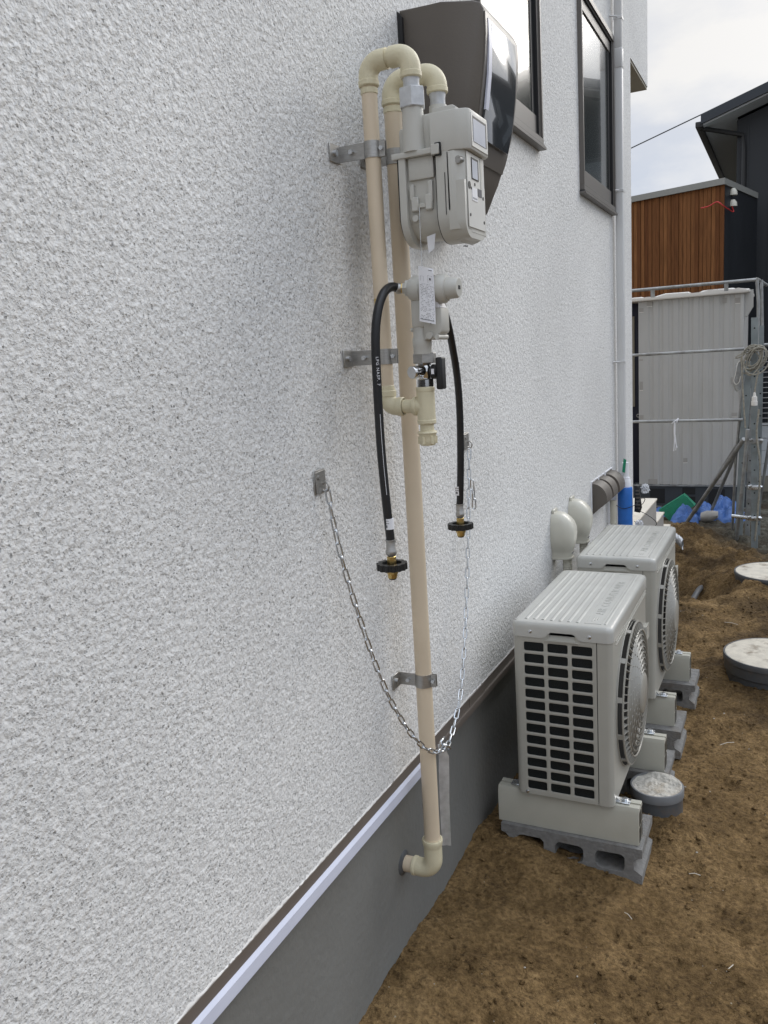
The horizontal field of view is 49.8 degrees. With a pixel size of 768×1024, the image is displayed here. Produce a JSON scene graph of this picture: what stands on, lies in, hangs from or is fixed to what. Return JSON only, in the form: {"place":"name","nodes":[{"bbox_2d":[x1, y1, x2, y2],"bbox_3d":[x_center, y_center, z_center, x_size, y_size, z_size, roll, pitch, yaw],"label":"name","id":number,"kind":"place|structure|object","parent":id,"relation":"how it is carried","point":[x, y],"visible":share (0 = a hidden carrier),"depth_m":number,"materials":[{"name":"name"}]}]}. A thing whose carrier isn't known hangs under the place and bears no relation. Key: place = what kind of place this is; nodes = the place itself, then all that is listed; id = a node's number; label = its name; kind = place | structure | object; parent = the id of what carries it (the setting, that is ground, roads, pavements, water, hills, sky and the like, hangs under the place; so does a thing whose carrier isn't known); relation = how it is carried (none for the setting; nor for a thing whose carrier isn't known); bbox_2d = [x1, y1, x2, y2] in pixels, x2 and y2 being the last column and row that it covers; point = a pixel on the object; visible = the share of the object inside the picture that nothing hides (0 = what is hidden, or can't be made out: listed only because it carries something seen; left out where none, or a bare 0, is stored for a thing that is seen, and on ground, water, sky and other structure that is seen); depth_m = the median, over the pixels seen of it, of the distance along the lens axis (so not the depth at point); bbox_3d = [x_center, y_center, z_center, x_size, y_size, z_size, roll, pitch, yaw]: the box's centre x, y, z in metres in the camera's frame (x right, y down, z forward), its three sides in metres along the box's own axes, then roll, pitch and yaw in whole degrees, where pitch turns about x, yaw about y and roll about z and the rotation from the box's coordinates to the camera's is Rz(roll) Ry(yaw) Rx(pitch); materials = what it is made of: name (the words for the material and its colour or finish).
{"place":"outdoors","nodes":[
{"label":"outdoors","id":0,"kind":"place"},
{"bbox_2d":[402,266,461,354],"bbox_3d":[0.097,-0.386,1.586,0.115,0.161,0.092,2,11,26],"label":"gas regulator","id":1,"kind":"object","parent":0,"point":[427,292],"visible":1,"depth_m":1.56,"materials":[{"name":"grey paint"}]},
{"bbox_2d":[371,282,407,579],"bbox_3d":[0.012,-0.153,1.604,0.061,0.570,0.116,2,11,26],"label":"gas hose","id":2,"kind":"object","parent":1,"relation":"hanging from","point":[391,566],"visible":1,"depth_m":1.58,"materials":[{"name":"black rubber"}]},
{"bbox_2d":[435,301,445,307],"bbox_3d":[0.105,-0.396,1.571,0.017,0.017,0.033,2,11,26],"label":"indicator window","id":3,"kind":"structure","parent":1,"relation":"in","point":[437,304],"depth_m":1.56,"materials":[{"name":"white plastic"}]},
{"bbox_2d":[445,303,473,537],"bbox_3d":[0.132,-0.191,1.813,0.061,0.552,0.280,0,11,18],"label":"gas hose","id":4,"kind":"object","parent":1,"relation":"hanging from","point":[460,526],"visible":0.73,"depth_m":1.92,"materials":[{"name":"black rubber"}]},
{"bbox_2d":[359,454,767,1023],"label":"ground","id":5,"kind":"structure","parent":0,"point":[661,928],"depth_m":2.21,"materials":[{"name":"soil"}]},
{"bbox_2d":[0,0,647,1023],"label":"house","id":6,"kind":"structure","parent":5,"relation":"on","point":[210,792],"depth_m":1.37,"materials":[{"name":"paint"}]},
{"bbox_2d":[328,44,437,445],"bbox_3d":[0.004,-0.497,1.603,0.186,0.740,0.056,0,11,18],"label":"gas inlet pipe","id":7,"kind":"object","parent":6,"relation":"attached to","point":[371,150],"visible":0.96,"depth_m":1.59,"materials":[{"name":"paint"}]},
{"bbox_2d":[407,352,445,388],"bbox_3d":[0.084,-0.273,1.607,0.064,0.071,0.065,2,11,26],"label":"shutoff valve","id":8,"kind":"object","parent":7,"relation":"attached to","point":[425,372],"visible":0.98,"depth_m":1.60,"materials":[{"name":"silver metal"}]},
{"bbox_2d":[313,432,475,754],"bbox_3d":[0.112,0.208,1.960,0.093,0.734,0.835,2,11,26],"label":"safety chain","id":9,"kind":"object","parent":6,"relation":"attached to","point":[319,481],"visible":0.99,"depth_m":1.77,"materials":[{"name":"metal"}]},
{"bbox_2d":[438,744,450,845],"bbox_3d":[0.149,0.692,2.018,0.029,0.265,0.011,-2,10,5],"label":"plastic strap","id":10,"kind":"object","parent":9,"relation":"hanging from","point":[444,794],"visible":0.86,"depth_m":2.02,"materials":[{"name":"plastic"}]},
{"bbox_2d":[360,63,447,876],"bbox_3d":[0.078,0.001,1.817,0.209,1.809,0.078,2,11,26],"label":"gas outlet pipe","id":11,"kind":"object","parent":6,"relation":"attached to","point":[422,679],"visible":0.8,"depth_m":1.81,"materials":[{"name":"paint"}]},
{"bbox_2d":[391,103,487,261],"bbox_3d":[0.122,-0.632,1.601,0.154,0.326,0.182,2,11,26],"label":"gas meter","id":12,"kind":"object","parent":11,"relation":"attached to","point":[441,156],"visible":1,"depth_m":1.53,"materials":[{"name":"grey paint"}]},
{"bbox_2d":[397,0,517,214],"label":"vent hood","id":13,"kind":"object","parent":6,"relation":"attached to","point":[469,49],"visible":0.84,"depth_m":1.81,"materials":[{"name":"brown metal"}]},
{"bbox_2d":[473,0,546,150],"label":"window","id":14,"kind":"structure","parent":6,"relation":"in","point":[521,18],"depth_m":2.70,"materials":[{"name":"brown metal"}]},
{"bbox_2d":[550,507,576,570],"bbox_3d":[0.696,0.220,3.169,0.086,0.474,0.108,2,11,26],"label":"duct cover","id":15,"kind":"object","parent":6,"relation":"attached to","point":[563,531],"visible":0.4,"depth_m":3.11,"materials":[{"name":"grey plastic"}]},
{"bbox_2d":[568,495,592,553],"bbox_3d":[0.818,0.168,3.416,0.086,0.474,0.108,2,11,26],"label":"duct cover","id":16,"kind":"object","parent":6,"relation":"attached to","point":[580,512],"visible":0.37,"depth_m":3.35,"materials":[{"name":"grey plastic"}]},
{"bbox_2d":[577,0,617,215],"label":"window","id":17,"kind":"structure","parent":6,"relation":"in","point":[595,40],"depth_m":3.64,"materials":[{"name":"brown metal"}]},
{"bbox_2d":[591,477,612,513],"bbox_3d":[1.001,-0.073,3.801,0.071,0.157,0.150,2,11,26],"label":"vent hood","id":18,"kind":"object","parent":6,"relation":"attached to","point":[601,493],"visible":0.91,"depth_m":3.75,"materials":[{"name":"beige plastic"}]},
{"bbox_2d":[598,473,617,509],"bbox_3d":[1.066,-0.100,3.932,0.071,0.157,0.134,2,11,26],"label":"vent hood","id":19,"kind":"object","parent":6,"relation":"attached to","point":[610,482],"visible":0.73,"depth_m":3.91,"materials":[{"name":"beige plastic"}]},
{"bbox_2d":[610,500,616,524],"bbox_3d":[1.144,0.267,4.121,0.032,0.660,0.032,2,11,26],"label":"conduit pipe","id":20,"kind":"object","parent":6,"relation":"attached to","point":[613,521],"visible":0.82,"depth_m":4.06,"materials":[{"name":"beige plastic"}]},
{"bbox_2d":[605,467,624,492],"bbox_3d":[1.140,-0.132,4.083,0.071,0.158,0.165,2,11,26],"label":"vent hood","id":21,"kind":"object","parent":6,"relation":"attached to","point":[617,476],"visible":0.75,"depth_m":4.05,"materials":[{"name":"beige plastic"}]},
{"bbox_2d":[609,0,625,474],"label":"downspout","id":22,"kind":"object","parent":6,"relation":"attached to","point":[617,16],"visible":0.75,"depth_m":4.04,"materials":[{"name":"white plastic"}]},
{"bbox_2d":[617,459,632,524],"bbox_3d":[1.232,0.121,4.223,0.084,0.799,0.086,2,11,26],"label":"sleeved pipe","id":23,"kind":"object","parent":6,"relation":"attached to","point":[625,500],"visible":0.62,"depth_m":4.16,"materials":[{"name":"blue plastic"}]},
{"bbox_2d":[616,485,656,525],"bbox_3d":[1.270,-0.019,4.185,0.200,0.225,0.081,-1,10,12],"label":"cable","id":24,"kind":"object","parent":6,"relation":"attached to","point":[637,505],"visible":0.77,"depth_m":4.19,"materials":[{"name":"black plastic"}]},
{"bbox_2d":[501,814,651,884],"bbox_3d":[0.574,0.963,2.466,0.406,0.105,0.190,2,11,26],"label":"concrete block","id":25,"kind":"object","parent":5,"relation":"on","point":[628,861],"depth_m":2.37,"materials":[{"name":"grey concrete"}]},
{"bbox_2d":[498,777,641,845],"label":"base beam","id":26,"kind":"structure","parent":25,"relation":"on","point":[619,822],"depth_m":2.37,"materials":[{"name":"beige plastic"}]},
{"bbox_2d":[511,570,654,806],"bbox_3d":[0.632,0.509,2.565,0.351,0.523,0.593,2,11,26],"label":"air conditioner","id":27,"kind":"object","parent":26,"relation":"on","point":[581,662],"visible":1,"depth_m":2.33,"materials":[{"name":"grey metal"}]},
{"bbox_2d":[620,750,674,794],"bbox_3d":[0.776,0.881,2.849,0.407,0.106,0.190,2,11,26],"label":"concrete block","id":28,"kind":"object","parent":5,"relation":"on","point":[631,773],"depth_m":2.74,"materials":[{"name":"grey concrete"}]},
{"bbox_2d":[630,733,666,771],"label":"base beam","id":29,"kind":"structure","parent":28,"relation":"on","point":[652,755],"depth_m":2.70,"materials":[{"name":"beige plastic"}]},
{"bbox_2d":[633,498,670,525],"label":"porch steps","id":30,"kind":"structure","parent":5,"relation":"on","point":[648,508],"depth_m":5.07,"materials":[{"name":"white concrete"}]},
{"bbox_2d":[630,771,683,817],"bbox_3d":[0.867,0.935,2.630,0.163,0.168,0.163,2,11,26],"label":"drain riser","id":31,"kind":"object","parent":5,"relation":"on","point":[660,794],"visible":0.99,"depth_m":2.58,"materials":[{"name":"grey plastic"}]},
{"bbox_2d":[645,710,686,758],"bbox_3d":[0.925,0.817,3.148,0.406,0.106,0.190,2,11,26],"label":"concrete block","id":32,"kind":"object","parent":5,"relation":"on","point":[676,734],"depth_m":3.01,"materials":[{"name":"grey concrete"}]},
{"bbox_2d":[646,691,676,726],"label":"base beam","id":33,"kind":"structure","parent":32,"relation":"on","point":[661,710],"depth_m":3.02,"materials":[{"name":"beige plastic"}]},
{"bbox_2d":[576,524,682,698],"bbox_3d":[0.973,0.364,3.257,0.351,0.523,0.593,2,11,26],"label":"air conditioner","id":34,"kind":"object","parent":33,"relation":"on","point":[648,552],"visible":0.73,"depth_m":3.04,"materials":[{"name":"grey metal"}]},
{"bbox_2d":[658,493,695,520],"bbox_3d":[2.453,-0.041,6.928,0.315,0.215,0.122,-2,10,9],"label":"green mat","id":35,"kind":"object","parent":5,"relation":"on","point":[669,509],"visible":0.88,"depth_m":6.89,"materials":[{"name":"green plastic"}]},
{"bbox_2d":[659,669,699,708],"bbox_3d":[1.125,0.735,3.542,0.407,0.106,0.190,2,11,26],"label":"concrete block","id":36,"kind":"object","parent":5,"relation":"on","point":[687,693],"depth_m":3.40,"materials":[{"name":"grey concrete"}]},
{"bbox_2d":[663,652,690,681],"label":"base beam","id":37,"kind":"structure","parent":36,"relation":"on","point":[679,669],"depth_m":3.41,"materials":[{"name":"beige plastic"}]},
{"bbox_2d":[675,533,683,549],"bbox_3d":[2.025,0.195,5.772,0.067,0.105,0.253,-7,11,-16],"label":"plastic sack","id":38,"kind":"object","parent":5,"relation":"on","point":[679,540],"visible":0.55,"depth_m":5.70,"materials":[{"name":"plastic"}]},
{"bbox_2d":[624,622,737,971],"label":"straw bits","id":39,"kind":"object","parent":5,"relation":"on","point":[696,873],"visible":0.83,"depth_m":2.34,"materials":[{"name":"beige plant"}]},
{"bbox_2d":[670,504,698,522],"bbox_3d":[2.494,0.015,6.850,0.250,0.167,0.257,2,11,26],"label":"blue tarp","id":40,"kind":"object","parent":5,"relation":"on","point":[682,513],"visible":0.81,"depth_m":6.82,"materials":[{"name":"blue plastic"}]},
{"bbox_2d":[691,585,702,598],"bbox_3d":[1.916,0.519,5.067,0.038,0.106,0.610,2,12,29],"label":"buried pipe","id":41,"kind":"object","parent":5,"relation":"on","point":[697,591],"visible":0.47,"depth_m":5.04,"materials":[{"name":"grey plastic"}]},
{"bbox_2d":[632,277,767,508],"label":"fence","id":42,"kind":"object","parent":5,"relation":"on","point":[687,386],"visible":0.83,"depth_m":7.29,"materials":[{"name":"metal"}]},
{"bbox_2d":[700,511,717,521],"bbox_3d":[2.646,0.036,6.734,0.130,0.102,0.111,2,11,26],"label":"soil bag","id":43,"kind":"object","parent":5,"relation":"on","point":[707,516],"visible":1,"depth_m":6.70,"materials":[{"name":"white plastic"}]},
{"bbox_2d":[685,437,744,521],"bbox_3d":[2.498,-0.209,6.292,0.031,0.788,0.891,-4,10,-5],"label":"brace pole","id":44,"kind":"object","parent":5,"relation":"on","point":[718,476],"visible":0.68,"depth_m":6.20,"materials":[{"name":"weathered wood"}]},
{"bbox_2d":[696,438,739,512],"bbox_3d":[2.582,-0.255,6.445,0.028,0.771,0.919,-4,10,-1],"label":"brace pole","id":45,"kind":"object","parent":5,"relation":"on","point":[723,464],"visible":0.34,"depth_m":6.18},
{"bbox_2d":[695,495,744,522],"bbox_3d":[2.810,-0.039,6.939,0.452,0.204,0.464,2,11,26],"label":"blue tarp","id":46,"kind":"object","parent":5,"relation":"on","point":[723,506],"visible":0.53,"depth_m":6.85,"materials":[{"name":"blue plastic"}]},
{"bbox_2d":[695,82,767,423],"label":"black house","id":47,"kind":"structure","parent":5,"relation":"on","point":[733,134],"depth_m":12.16,"materials":[{"name":"metal"}]},
{"bbox_2d":[631,114,700,148],"bbox_3d":[0.953,-4.710,13.856,8.154,2.229,0.017,2,11,26],"label":"overhead wire","id":48,"kind":"object","parent":47,"relation":"attached to","point":[665,131],"visible":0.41,"depth_m":12.11,"materials":[{"name":"black plastic"}]},
{"bbox_2d":[731,376,744,529],"bbox_3d":[2.579,-0.396,6.082,0.056,1.205,0.309,-1,10,11],"label":"brace pole","id":49,"kind":"object","parent":5,"relation":"on","point":[735,472],"visible":0.72,"depth_m":6.00,"materials":[{"name":"grey metal"}]},
{"bbox_2d":[735,429,749,540],"bbox_3d":[2.503,-0.164,5.808,0.038,0.857,0.275,-2,10,9],"label":"brace pole","id":50,"kind":"object","parent":5,"relation":"on","point":[747,432],"visible":0.81,"depth_m":5.72,"materials":[{"name":"grey metal"}]},
{"bbox_2d":[735,361,750,534],"bbox_3d":[2.576,-0.423,5.941,0.097,1.300,0.031,2,11,26],"label":"scaffold post","id":51,"kind":"object","parent":5,"relation":"on","point":[747,386],"visible":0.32,"depth_m":5.90,"materials":[{"name":"grey metal"}]},
{"bbox_2d":[632,347,743,356],"bbox_3d":[1.710,-1.162,6.185,1.800,0.022,0.021,2,11,27],"label":"rail pipe","id":52,"kind":"object","parent":51,"relation":"attached to","point":[689,352],"visible":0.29,"depth_m":5.94,"materials":[{"name":"silver metal"}]},
{"bbox_2d":[633,418,742,422],"bbox_3d":[1.739,-0.680,6.272,1.800,0.024,0.021,2,11,27],"label":"rail pipe","id":53,"kind":"object","parent":51,"relation":"attached to","point":[687,420],"visible":0.34,"depth_m":6.02,"materials":[{"name":"silver metal"}]},
{"bbox_2d":[671,418,678,450],"bbox_3d":[2.138,-0.570,6.083,0.052,0.240,0.049,2,11,26],"label":"cord knot","id":54,"kind":"object","parent":53,"relation":"attached to","point":[677,419],"visible":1,"depth_m":6.07,"materials":[{"name":"white fabric"}]},
{"bbox_2d":[711,451,738,510],"bbox_3d":[2.633,-0.271,6.377,0.025,0.658,0.730,-2,10,6],"label":"brace pole","id":55,"kind":"object","parent":51,"relation":"attached to","point":[722,484],"visible":0.7,"depth_m":6.46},
{"bbox_2d":[733,361,741,391],"bbox_3d":[2.475,-0.957,5.791,0.064,0.231,0.030,2,11,26],"label":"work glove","id":56,"kind":"object","parent":51,"relation":"hanging from","point":[737,383],"visible":0.89,"depth_m":5.79,"materials":[{"name":"fabric"}]},
{"bbox_2d":[723,638,767,689],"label":"manhole cover","id":57,"kind":"object","parent":5,"relation":"on","point":[745,662],"visible":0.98,"depth_m":3.56,"materials":[{"name":"grey concrete"}]},
{"bbox_2d":[745,391,750,535],"bbox_3d":[2.677,-0.348,6.055,0.052,1.100,0.031,2,11,26],"label":"scaffold post","id":58,"kind":"object","parent":5,"relation":"on","point":[748,510],"visible":0.68,"depth_m":6.07,"materials":[{"name":"grey metal"}]},
{"bbox_2d":[734,562,767,585],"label":"manhole cover","id":59,"kind":"object","parent":5,"relation":"on","point":[757,571],"visible":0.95,"depth_m":4.89,"materials":[{"name":"grey concrete"}]},
{"bbox_2d":[747,317,762,548],"bbox_3d":[2.552,-0.511,5.677,0.094,1.610,0.075,2,11,26],"label":"scaffold post","id":60,"kind":"object","parent":5,"relation":"on","point":[753,487],"visible":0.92,"depth_m":5.69,"materials":[{"name":"grey metal"}]},
{"bbox_2d":[731,514,754,519],"bbox_3d":[2.527,0.037,5.819,0.029,0.030,0.164,-13,14,-41],"label":"cross bar","id":61,"kind":"object","parent":60,"relation":"attached to","point":[736,516],"visible":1,"depth_m":5.83,"materials":[{"name":"metal"}]},
{"bbox_2d":[735,344,767,540],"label":"extension cord","id":62,"kind":"object","parent":60,"relation":"hanging from","point":[759,362],"visible":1,"depth_m":5.55,"materials":[{"name":"white plastic"}]},
{"bbox_2d":[758,325,763,535],"bbox_3d":[2.738,-0.572,6.034,0.034,1.540,0.031,2,11,26],"label":"scaffold post","id":63,"kind":"object","parent":5,"relation":"on","point":[760,376],"visible":0.59,"depth_m":5.98,"materials":[{"name":"grey metal"}]},
{"bbox_2d":[761,443,767,500],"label":"brace pole","id":64,"kind":"object","parent":63,"relation":"attached to","point":[764,470],"visible":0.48,"depth_m":6.09,"materials":[{"name":"grey metal"}]},
{"bbox_2d":[761,426,767,490],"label":"panel fence","id":65,"kind":"object","parent":5,"relation":"on","point":[764,436],"depth_m":7.86,"materials":[{"name":"grey metal"}]},
{"bbox_2d":[762,343,767,425],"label":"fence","id":66,"kind":"object","parent":5,"relation":"on","point":[765,345],"visible":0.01,"depth_m":7.66,"materials":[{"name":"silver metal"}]},
{"bbox_2d":[632,303,638,483],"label":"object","id":67,"kind":"object","parent":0,"point":[635,367],"visible":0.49,"depth_m":7.68,"materials":[{"name":"black"}]},
{"bbox_2d":[631,178,757,428],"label":"wood clad house","id":68,"kind":"structure","parent":0,"point":[703,232],"depth_m":11.13,"materials":[{"name":"brown wood"}]},
{"bbox_2d":[630,0,767,195],"label":"sky","id":69,"kind":"structure","parent":0,"point":[702,55],"materials":[{"name":"white"}]}
]}

